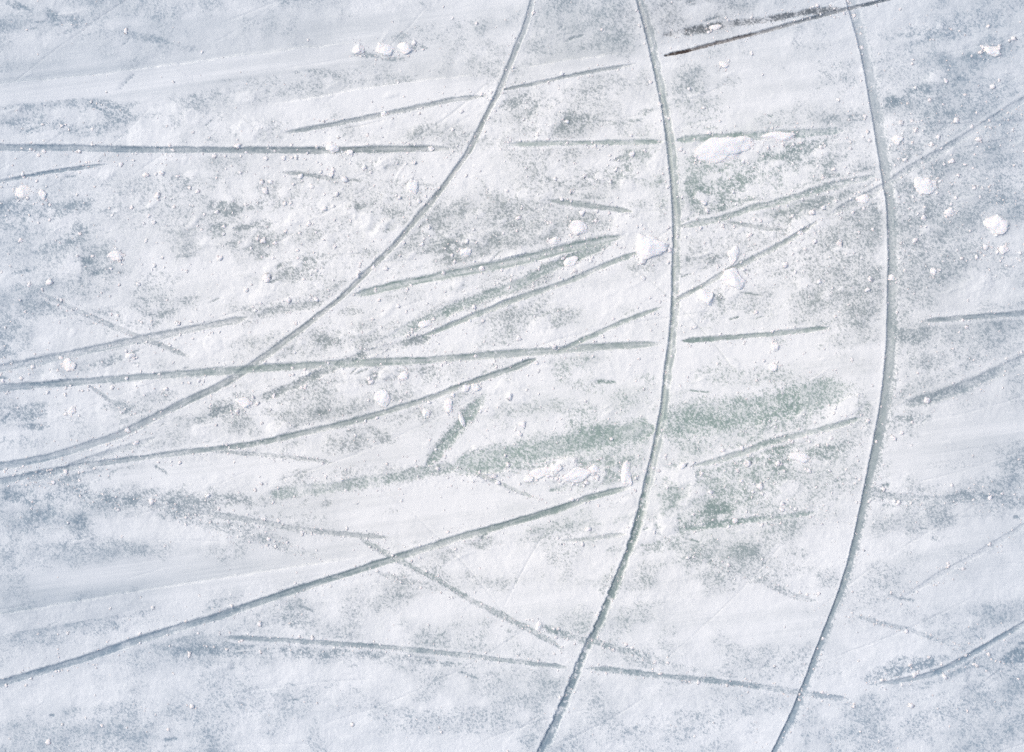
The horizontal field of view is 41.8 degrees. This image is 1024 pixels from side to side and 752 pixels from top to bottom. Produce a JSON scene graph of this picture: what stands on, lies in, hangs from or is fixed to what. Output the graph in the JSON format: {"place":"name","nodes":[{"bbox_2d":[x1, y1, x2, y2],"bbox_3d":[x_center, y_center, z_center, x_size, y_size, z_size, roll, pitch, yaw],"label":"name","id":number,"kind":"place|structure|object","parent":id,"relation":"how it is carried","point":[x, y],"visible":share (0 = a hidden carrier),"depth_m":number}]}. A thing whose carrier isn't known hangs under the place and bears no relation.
{"place":"outdoors","nodes":[
{"label":"outdoors","id":0,"kind":"place"},
{"bbox_2d":[0,0,1023,751],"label":"ice","id":1,"kind":"structure","parent":0,"point":[84,570],"depth_m":1.70},
{"bbox_2d":[15,185,30,198],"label":"snow clump","id":2,"kind":"object","parent":1,"relation":"on","point":[22,191],"visible":1,"depth_m":1.70},
{"bbox_2d":[38,189,45,199],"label":"snow clump","id":3,"kind":"object","parent":1,"relation":"on","point":[42,193],"visible":1,"depth_m":1.70},
{"bbox_2d":[0,164,108,183],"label":"skate mark","id":4,"kind":"object","parent":1,"relation":"on","point":[50,172],"visible":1,"depth_m":1.70},
{"bbox_2d":[62,358,75,371],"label":"snow clump","id":5,"kind":"object","parent":1,"relation":"on","point":[69,365],"visible":1,"depth_m":1.70},
{"bbox_2d":[67,406,75,416],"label":"snow clump","id":6,"kind":"object","parent":1,"relation":"on","point":[72,411],"visible":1,"depth_m":1.70},
{"bbox_2d":[27,436,157,482],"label":"skate mark","id":7,"kind":"object","parent":1,"relation":"on","point":[99,456],"visible":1,"depth_m":1.70},
{"bbox_2d":[90,385,137,408],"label":"skate mark","id":8,"kind":"object","parent":1,"relation":"on","point":[110,400],"visible":1,"depth_m":1.70},
{"bbox_2d":[40,293,188,356],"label":"skate mark","id":9,"kind":"object","parent":1,"relation":"on","point":[108,324],"visible":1,"depth_m":1.70},
{"bbox_2d":[107,251,123,260],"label":"snow clump","id":10,"kind":"object","parent":1,"relation":"on","point":[116,255],"visible":1,"depth_m":1.70},
{"bbox_2d":[0,317,248,372],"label":"skate mark","id":11,"kind":"object","parent":1,"relation":"on","point":[46,359],"visible":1,"depth_m":1.70},
{"bbox_2d":[125,353,134,358],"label":"snow clump","id":12,"kind":"object","parent":1,"relation":"on","point":[129,355],"visible":1,"depth_m":1.70},
{"bbox_2d":[37,475,392,539],"bbox_3d":[-0.379,0.174,1.701,0.460,0.004,0.021,10,90,0],"label":"skate mark","id":13,"kind":"object","parent":1,"relation":"on","point":[210,513],"visible":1,"depth_m":1.70},
{"bbox_2d":[0,143,454,154],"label":"skate mark","id":14,"kind":"object","parent":1,"relation":"on","point":[200,149],"visible":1,"depth_m":1.70},
{"bbox_2d":[235,397,252,407],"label":"snow clump","id":15,"kind":"object","parent":1,"relation":"on","point":[244,402],"visible":1,"depth_m":1.70},
{"bbox_2d":[188,520,320,557],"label":"skate mark","id":16,"kind":"object","parent":1,"relation":"on","point":[262,540],"visible":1,"depth_m":1.70},
{"bbox_2d":[0,0,535,471],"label":"skate mark","id":17,"kind":"object","parent":1,"relation":"on","point":[158,416],"visible":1,"depth_m":1.70},
{"bbox_2d":[0,358,536,484],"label":"skate mark","id":18,"kind":"object","parent":1,"relation":"on","point":[518,366],"visible":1,"depth_m":1.70},
{"bbox_2d":[211,450,335,464],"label":"skate mark","id":19,"kind":"object","parent":1,"relation":"on","point":[275,456],"visible":1,"depth_m":1.70},
{"bbox_2d":[255,301,324,317],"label":"skate mark","id":20,"kind":"object","parent":1,"relation":"on","point":[292,307],"visible":1,"depth_m":1.70},
{"bbox_2d":[284,171,339,181],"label":"skate mark","id":21,"kind":"object","parent":1,"relation":"on","point":[306,174],"visible":1,"depth_m":1.70},
{"bbox_2d":[0,486,631,687],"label":"skate mark","id":22,"kind":"object","parent":1,"relation":"on","point":[197,622],"visible":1,"depth_m":1.70},
{"bbox_2d":[207,335,430,418],"bbox_3d":[-0.246,-0.001,1.700,0.303,0.005,0.020,-20,90,0],"label":"skate mark","id":23,"kind":"object","parent":1,"relation":"on","point":[315,376],"visible":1,"depth_m":1.70},
{"bbox_2d":[0,341,659,392],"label":"skate mark","id":24,"kind":"object","parent":1,"relation":"on","point":[370,363],"visible":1,"depth_m":1.70},
{"bbox_2d":[326,143,339,152],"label":"snow clump","id":25,"kind":"object","parent":1,"relation":"on","point":[332,147],"visible":1,"depth_m":1.70},
{"bbox_2d":[346,150,352,156],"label":"snow clump","id":26,"kind":"object","parent":1,"relation":"on","point":[349,152],"visible":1,"depth_m":1.70},
{"bbox_2d":[352,43,364,53],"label":"snow clump","id":27,"kind":"object","parent":1,"relation":"on","point":[359,48],"visible":1,"depth_m":1.70},
{"bbox_2d":[266,462,456,499],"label":"skate mark","id":28,"kind":"object","parent":1,"relation":"on","point":[315,489],"visible":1,"depth_m":1.70},
{"bbox_2d":[374,390,390,407],"bbox_3d":[-0.164,0.028,1.700,0.019,0.006,0.025,-40,90,0],"label":"snow clump","id":29,"kind":"object","parent":1,"relation":"on","point":[382,398],"visible":1,"depth_m":1.70},
{"bbox_2d":[375,43,394,55],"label":"snow clump","id":30,"kind":"object","parent":1,"relation":"on","point":[384,49],"visible":1,"depth_m":1.70},
{"bbox_2d":[286,95,487,134],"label":"skate mark","id":31,"kind":"object","parent":1,"relation":"on","point":[446,101],"visible":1,"depth_m":1.70},
{"bbox_2d":[225,635,567,668],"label":"skate mark","id":32,"kind":"object","parent":1,"relation":"on","point":[266,639],"visible":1,"depth_m":1.70},
{"bbox_2d":[398,371,409,380],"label":"snow clump","id":33,"kind":"object","parent":1,"relation":"on","point":[403,375],"visible":1,"depth_m":1.70},
{"bbox_2d":[397,41,413,53],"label":"snow clump","id":34,"kind":"object","parent":1,"relation":"on","point":[405,47],"visible":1,"depth_m":1.70},
{"bbox_2d":[373,572,444,592],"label":"skate mark","id":35,"kind":"object","parent":1,"relation":"on","point":[390,576],"visible":1,"depth_m":1.70},
{"bbox_2d":[407,179,417,194],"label":"snow clump","id":36,"kind":"object","parent":1,"relation":"on","point":[412,187],"visible":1,"depth_m":1.70},
{"bbox_2d":[418,320,431,328],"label":"snow clump","id":37,"kind":"object","parent":1,"relation":"on","point":[423,324],"visible":1,"depth_m":1.70},
{"bbox_2d":[422,409,429,418],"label":"snow clump","id":38,"kind":"object","parent":1,"relation":"on","point":[426,413],"visible":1,"depth_m":1.70},
{"bbox_2d":[444,398,452,412],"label":"snow clump","id":39,"kind":"object","parent":1,"relation":"on","point":[448,406],"visible":1,"depth_m":1.70},
{"bbox_2d":[425,393,487,467],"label":"skate mark","id":40,"kind":"object","parent":1,"relation":"on","point":[451,436],"visible":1,"depth_m":1.70},
{"bbox_2d":[458,411,465,426],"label":"snow clump","id":41,"kind":"object","parent":1,"relation":"on","point":[462,420],"visible":1,"depth_m":1.70},
{"bbox_2d":[361,539,563,650],"bbox_3d":[-0.062,0.278,1.701,0.295,0.004,0.012,28,90,0],"label":"skate mark","id":42,"kind":"object","parent":1,"relation":"on","point":[473,601],"visible":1,"depth_m":1.70},
{"bbox_2d":[460,247,471,256],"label":"snow clump","id":43,"kind":"object","parent":1,"relation":"on","point":[465,252],"visible":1,"depth_m":1.70},
{"bbox_2d":[462,384,470,391],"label":"snow clump","id":44,"kind":"object","parent":1,"relation":"on","point":[466,388],"visible":1,"depth_m":1.70},
{"bbox_2d":[471,383,480,391],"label":"snow clump","id":45,"kind":"object","parent":1,"relation":"on","point":[476,387],"visible":1,"depth_m":1.70},
{"bbox_2d":[352,235,621,297],"bbox_3d":[-0.032,-0.138,1.700,0.353,0.005,0.018,-12,90,0],"label":"skate mark","id":46,"kind":"object","parent":1,"relation":"on","point":[494,266],"visible":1,"depth_m":1.70},
{"bbox_2d":[456,466,537,499],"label":"skate mark","id":47,"kind":"object","parent":1,"relation":"on","point":[482,476],"visible":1,"depth_m":1.70},
{"bbox_2d":[390,242,614,339],"bbox_3d":[-0.013,-0.109,1.700,0.311,0.004,0.019,-23,90,0],"label":"skate mark","id":48,"kind":"object","parent":1,"relation":"on","point":[446,312],"visible":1,"depth_m":1.70},
{"bbox_2d":[0,0,1023,751],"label":"snow","id":49,"kind":"structure","parent":1,"relation":"on","point":[266,278],"depth_m":1.70},
{"bbox_2d":[524,475,533,482],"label":"snow clump","id":50,"kind":"object","parent":1,"relation":"on","point":[527,478],"visible":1,"depth_m":1.70},
{"bbox_2d":[422,253,636,337],"bbox_3d":[0.024,-0.103,1.700,0.296,0.006,0.011,-21,90,0],"label":"skate mark","id":51,"kind":"object","parent":1,"relation":"on","point":[551,287],"visible":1,"depth_m":1.70},
{"bbox_2d":[535,621,541,630],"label":"snow clump","id":52,"kind":"object","parent":1,"relation":"on","point":[538,626],"visible":1,"depth_m":1.70},
{"bbox_2d":[529,467,550,478],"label":"snow clump","id":53,"kind":"object","parent":1,"relation":"on","point":[537,473],"visible":1,"depth_m":1.70},
{"bbox_2d":[450,418,654,475],"bbox_3d":[0.051,0.091,1.700,0.266,0.005,0.038,-12,90,0],"label":"skate mark","id":54,"kind":"object","parent":1,"relation":"on","point":[587,440],"visible":1,"depth_m":1.70},
{"bbox_2d":[548,237,560,244],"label":"snow clump","id":55,"kind":"object","parent":1,"relation":"on","point":[554,240],"visible":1,"depth_m":1.70},
{"bbox_2d":[551,464,561,473],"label":"snow clump","id":56,"kind":"object","parent":1,"relation":"on","point":[556,468],"visible":1,"depth_m":1.70},
{"bbox_2d":[563,255,577,266],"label":"snow clump","id":57,"kind":"object","parent":1,"relation":"on","point":[570,261],"visible":1,"depth_m":1.70},
{"bbox_2d":[505,63,636,89],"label":"skate mark","id":58,"kind":"object","parent":1,"relation":"on","point":[595,71],"visible":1,"depth_m":1.70},
{"bbox_2d":[562,467,590,482],"bbox_3d":[0.083,0.126,1.700,0.039,0.007,0.020,-12,90,0],"label":"snow clump","id":59,"kind":"object","parent":1,"relation":"on","point":[577,474],"visible":1,"depth_m":1.70},
{"bbox_2d":[569,220,587,235],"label":"snow clump","id":60,"kind":"object","parent":1,"relation":"on","point":[578,227],"visible":1,"depth_m":1.70},
{"bbox_2d":[508,139,662,147],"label":"skate mark","id":61,"kind":"object","parent":1,"relation":"on","point":[636,142],"visible":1,"depth_m":1.70},
{"bbox_2d":[549,199,631,212],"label":"skate mark","id":62,"kind":"object","parent":1,"relation":"on","point":[580,204],"visible":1,"depth_m":1.70},
{"bbox_2d":[561,533,625,542],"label":"skate mark","id":63,"kind":"object","parent":1,"relation":"on","point":[601,537],"visible":1,"depth_m":1.70},
{"bbox_2d":[588,464,599,473],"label":"snow clump","id":64,"kind":"object","parent":1,"relation":"on","point":[594,468],"visible":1,"depth_m":1.70},
{"bbox_2d":[542,624,648,657],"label":"skate mark","id":65,"kind":"object","parent":1,"relation":"on","point":[584,640],"visible":1,"depth_m":1.70},
{"bbox_2d":[538,0,681,751],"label":"skate mark","id":66,"kind":"object","parent":1,"relation":"on","point":[548,741],"visible":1,"depth_m":1.70},
{"bbox_2d":[558,307,664,351],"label":"skate mark","id":67,"kind":"object","parent":1,"relation":"on","point":[612,326],"visible":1,"depth_m":1.70},
{"bbox_2d":[614,155,629,161],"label":"skate mark","id":68,"kind":"object","parent":1,"relation":"on","point":[622,157],"visible":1,"depth_m":1.70},
{"bbox_2d":[621,460,631,486],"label":"snow clump","id":69,"kind":"object","parent":1,"relation":"on","point":[626,479],"visible":1,"depth_m":1.70},
{"bbox_2d":[636,233,669,259],"bbox_3d":[0.179,-0.164,1.700,0.044,0.012,0.034,0,90,0],"label":"snow clump","id":70,"kind":"object","parent":1,"relation":"on","point":[648,247],"visible":1,"depth_m":1.70},
{"bbox_2d":[697,289,713,305],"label":"snow clump","id":71,"kind":"object","parent":1,"relation":"on","point":[705,296],"visible":1,"depth_m":1.70},
{"bbox_2d":[709,24,721,29],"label":"snow clump","id":72,"kind":"object","parent":1,"relation":"on","point":[716,27],"visible":1,"depth_m":1.70},
{"bbox_2d":[586,666,850,701],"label":"skate mark","id":73,"kind":"object","parent":1,"relation":"on","point":[777,689],"visible":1,"depth_m":1.70},
{"bbox_2d":[719,61,728,67],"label":"snow clump","id":74,"kind":"object","parent":1,"relation":"on","point":[722,64],"visible":1,"depth_m":1.70},
{"bbox_2d":[694,136,754,162],"bbox_3d":[0.270,-0.288,1.702,0.080,0.014,0.034,-8,90,0],"label":"snow clump","id":75,"kind":"object","parent":1,"relation":"on","point":[718,149],"visible":1,"depth_m":1.70},
{"bbox_2d":[727,246,738,264],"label":"snow clump","id":76,"kind":"object","parent":1,"relation":"on","point":[733,254],"visible":1,"depth_m":1.70},
{"bbox_2d":[721,268,746,289],"bbox_3d":[0.281,-0.122,1.700,0.025,0.008,0.032,-39,90,0],"label":"snow clump","id":77,"kind":"object","parent":1,"relation":"on","point":[731,277],"visible":1,"depth_m":1.70},
{"bbox_2d":[675,545,816,601],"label":"skate mark","id":78,"kind":"object","parent":1,"relation":"on","point":[756,579],"visible":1,"depth_m":1.70},
{"bbox_2d":[676,221,817,300],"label":"skate mark","id":79,"kind":"object","parent":1,"relation":"on","point":[762,254],"visible":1,"depth_m":1.70},
{"bbox_2d":[679,511,816,531],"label":"skate mark","id":80,"kind":"object","parent":1,"relation":"on","point":[724,523],"visible":1,"depth_m":1.70},
{"bbox_2d":[662,6,845,37],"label":"skate mark","id":81,"kind":"object","parent":1,"relation":"on","point":[699,29],"visible":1,"depth_m":1.70},
{"bbox_2d":[683,326,828,343],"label":"skate mark","id":82,"kind":"object","parent":1,"relation":"on","point":[710,339],"visible":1,"depth_m":1.70},
{"bbox_2d":[725,220,789,231],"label":"skate mark","id":83,"kind":"object","parent":1,"relation":"on","point":[754,226],"visible":1,"depth_m":1.70},
{"bbox_2d":[661,377,856,442],"bbox_3d":[0.314,0.041,1.701,0.254,0.004,0.050,-11,90,0],"label":"skate mark","id":84,"kind":"object","parent":1,"relation":"on","point":[700,419],"visible":1,"depth_m":1.70},
{"bbox_2d":[677,127,844,142],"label":"skate mark","id":85,"kind":"object","parent":1,"relation":"on","point":[801,134],"visible":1,"depth_m":1.70},
{"bbox_2d":[769,362,777,371],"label":"snow clump","id":86,"kind":"object","parent":1,"relation":"on","point":[773,366],"visible":1,"depth_m":1.70},
{"bbox_2d":[771,342,779,351],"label":"snow clump","id":87,"kind":"object","parent":1,"relation":"on","point":[775,346],"visible":1,"depth_m":1.70},
{"bbox_2d":[691,417,860,467],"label":"skate mark","id":88,"kind":"object","parent":1,"relation":"on","point":[769,442],"visible":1,"depth_m":1.70},
{"bbox_2d":[664,0,890,56],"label":"skate mark","id":89,"kind":"object","parent":1,"relation":"on","point":[761,32],"visible":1,"depth_m":1.70},
{"bbox_2d":[761,131,794,141],"bbox_3d":[0.338,-0.304,1.701,0.044,0.007,0.014,-4,90,0],"label":"snow clump","id":90,"kind":"object","parent":1,"relation":"on","point":[779,136],"visible":1,"depth_m":1.70},
{"bbox_2d":[681,175,875,227],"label":"skate mark","id":91,"kind":"object","parent":1,"relation":"on","point":[826,187],"visible":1,"depth_m":1.70},
{"bbox_2d":[789,452,810,463],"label":"snow clump","id":92,"kind":"object","parent":1,"relation":"on","point":[801,458],"visible":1,"depth_m":1.70},
{"bbox_2d":[772,0,899,751],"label":"skate mark","id":93,"kind":"object","parent":1,"relation":"on","point":[891,201],"visible":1,"depth_m":1.70},
{"bbox_2d":[856,194,869,202],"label":"snow clump","id":94,"kind":"object","parent":1,"relation":"on","point":[863,198],"visible":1,"depth_m":1.70},
{"bbox_2d":[888,274,894,280],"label":"snow clump","id":95,"kind":"object","parent":1,"relation":"on","point":[891,277],"visible":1,"depth_m":1.70},
{"bbox_2d":[891,135,903,144],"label":"snow clump","id":96,"kind":"object","parent":1,"relation":"on","point":[896,140],"visible":1,"depth_m":1.70},
{"bbox_2d":[852,615,961,650],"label":"skate mark","id":97,"kind":"object","parent":1,"relation":"on","point":[901,628],"visible":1,"depth_m":1.70},
{"bbox_2d":[914,177,936,194],"bbox_3d":[0.524,-0.241,1.700,0.032,0.009,0.024,-3,90,0],"label":"snow clump","id":98,"kind":"object","parent":1,"relation":"on","point":[925,186],"visible":1,"depth_m":1.70},
{"bbox_2d":[830,97,1023,215],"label":"skate mark","id":99,"kind":"object","parent":1,"relation":"on","point":[873,192],"visible":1,"depth_m":1.70},
{"bbox_2d":[930,268,936,275],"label":"snow clump","id":100,"kind":"object","parent":1,"relation":"on","point":[933,271],"visible":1,"depth_m":1.70},
{"bbox_2d":[866,489,1023,505],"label":"skate mark","id":101,"kind":"object","parent":1,"relation":"on","point":[983,496],"visible":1,"depth_m":1.70},
{"bbox_2d":[872,621,1023,685],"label":"skate mark","id":102,"kind":"object","parent":1,"relation":"on","point":[973,653],"visible":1,"depth_m":1.70},
{"bbox_2d":[944,207,954,216],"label":"snow clump","id":103,"kind":"object","parent":1,"relation":"on","point":[949,211],"visible":1,"depth_m":1.70},
{"bbox_2d":[897,119,1023,129],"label":"skate mark","id":104,"kind":"object","parent":1,"relation":"on","point":[940,126],"visible":1,"depth_m":1.70},
{"bbox_2d":[899,524,1023,599],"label":"skate mark","id":105,"kind":"object","parent":1,"relation":"on","point":[1002,539],"visible":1,"depth_m":1.70},
{"bbox_2d":[901,354,1023,407],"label":"skate mark","id":106,"kind":"object","parent":1,"relation":"on","point":[974,382],"visible":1,"depth_m":1.70},
{"bbox_2d":[925,311,1023,322],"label":"skate mark","id":107,"kind":"object","parent":1,"relation":"on","point":[975,317],"visible":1,"depth_m":1.70},
{"bbox_2d":[944,185,1023,206],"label":"skate mark","id":108,"kind":"object","parent":1,"relation":"on","point":[1009,200],"visible":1,"depth_m":1.70},
{"bbox_2d":[983,46,1001,56],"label":"snow clump","id":109,"kind":"object","parent":1,"relation":"on","point":[994,51],"visible":1,"depth_m":1.70},
{"bbox_2d":[966,135,1023,148],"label":"skate mark","id":110,"kind":"object","parent":1,"relation":"on","point":[1001,142],"visible":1,"depth_m":1.70},
{"bbox_2d":[983,214,1008,235],"bbox_3d":[0.614,-0.192,1.700,0.031,0.008,0.027,40,90,0],"label":"snow clump","id":111,"kind":"object","parent":1,"relation":"on","point":[997,224],"visible":1,"depth_m":1.70},
{"bbox_2d":[999,246,1009,253],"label":"snow clump","id":112,"kind":"object","parent":1,"relation":"on","point":[1003,249],"visible":1,"depth_m":1.70}
]}

